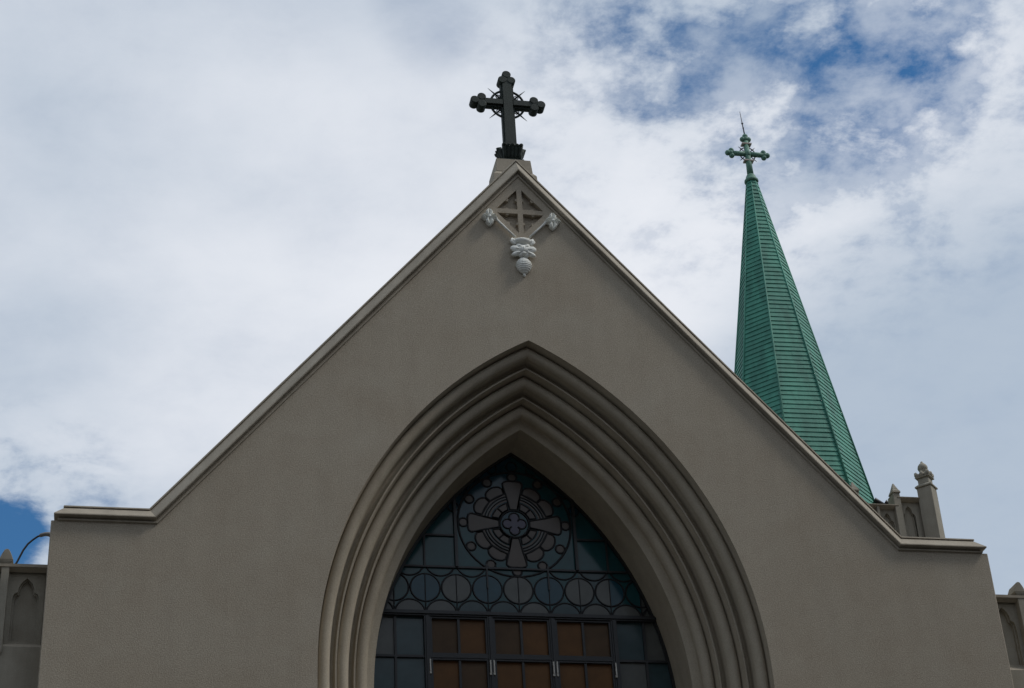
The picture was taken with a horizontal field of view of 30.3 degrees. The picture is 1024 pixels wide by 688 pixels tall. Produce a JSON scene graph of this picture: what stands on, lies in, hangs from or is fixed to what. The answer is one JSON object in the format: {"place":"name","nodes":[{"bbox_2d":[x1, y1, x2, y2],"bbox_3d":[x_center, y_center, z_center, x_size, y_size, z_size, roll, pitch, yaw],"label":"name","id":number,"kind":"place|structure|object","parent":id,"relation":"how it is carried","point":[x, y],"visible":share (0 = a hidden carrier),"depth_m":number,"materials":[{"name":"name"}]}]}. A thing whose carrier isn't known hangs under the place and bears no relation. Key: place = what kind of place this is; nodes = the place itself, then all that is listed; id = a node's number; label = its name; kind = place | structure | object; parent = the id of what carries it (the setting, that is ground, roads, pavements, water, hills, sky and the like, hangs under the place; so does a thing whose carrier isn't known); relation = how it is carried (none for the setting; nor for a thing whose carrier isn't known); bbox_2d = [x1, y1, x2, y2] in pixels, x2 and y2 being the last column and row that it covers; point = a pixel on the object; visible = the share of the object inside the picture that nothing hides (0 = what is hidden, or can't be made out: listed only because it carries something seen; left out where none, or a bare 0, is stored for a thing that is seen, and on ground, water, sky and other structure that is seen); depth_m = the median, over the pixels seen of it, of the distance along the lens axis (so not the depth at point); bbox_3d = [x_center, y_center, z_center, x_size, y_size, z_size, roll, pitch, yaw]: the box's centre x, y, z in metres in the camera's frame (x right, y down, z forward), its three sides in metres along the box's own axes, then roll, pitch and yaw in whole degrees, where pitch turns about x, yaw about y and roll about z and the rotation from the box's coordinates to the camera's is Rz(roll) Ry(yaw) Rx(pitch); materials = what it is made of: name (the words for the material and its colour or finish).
{"place":"outdoors","nodes":[
{"label":"outdoors","id":0,"kind":"place"},
{"bbox_2d":[0,0,1023,594],"label":"sky","id":1,"kind":"structure","parent":0,"point":[196,196],"materials":[{"name":"white"}]},
{"bbox_2d":[37,158,1013,687],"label":"church","id":2,"kind":"structure","parent":0,"point":[515,424],"depth_m":32.67,"materials":[{"name":"paint"}]},
{"bbox_2d":[0,549,46,687],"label":"side wing","id":3,"kind":"structure","parent":2,"relation":"attached to","point":[22,592],"depth_m":29.70,"materials":[{"name":"grey concrete"}]},
{"bbox_2d":[15,532,49,563],"bbox_3d":[-7.869,3.876,30.515,0.782,1.872,0.086,3,-32,-11],"label":"gooseneck lamp","id":4,"kind":"object","parent":3,"relation":"on","point":[43,534],"visible":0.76,"depth_m":30.92,"materials":[{"name":"black metal"}]},
{"bbox_2d":[469,71,544,159],"bbox_3d":[-0.078,-4.363,36.781,1.490,2.261,0.608,3,-32,-11],"label":"gable cross","id":5,"kind":"object","parent":2,"relation":"on","point":[506,104],"visible":0.85,"depth_m":36.81,"materials":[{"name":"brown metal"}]},
{"bbox_2d":[374,453,675,687],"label":"stained glass window","id":6,"kind":"structure","parent":2,"relation":"in","point":[511,583],"depth_m":33.18,"materials":[{"name":"glass"}]},
{"bbox_2d":[995,582,1023,687],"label":"side wing","id":7,"kind":"structure","parent":2,"relation":"attached to","point":[1011,608],"depth_m":33.06,"materials":[{"name":"grey concrete"}]},
{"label":"pavement","id":8,"kind":"structure","parent":0,"visible":0},
{"bbox_2d":[734,173,944,537],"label":"bell tower","id":9,"kind":"structure","parent":8,"relation":"on","point":[780,370],"depth_m":43.16,"materials":[{"name":"metal"}]},
{"bbox_2d":[725,114,769,173],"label":"spire cross","id":10,"kind":"object","parent":9,"relation":"on","point":[747,153],"visible":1,"depth_m":47.35,"materials":[{"name":"metal"}]},
{"bbox_2d":[873,498,884,503],"bbox_3d":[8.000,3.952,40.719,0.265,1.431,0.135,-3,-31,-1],"label":"floodlight","id":11,"kind":"object","parent":9,"relation":"on","point":[876,501],"visible":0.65,"depth_m":40.99,"materials":[{"name":"black metal"}]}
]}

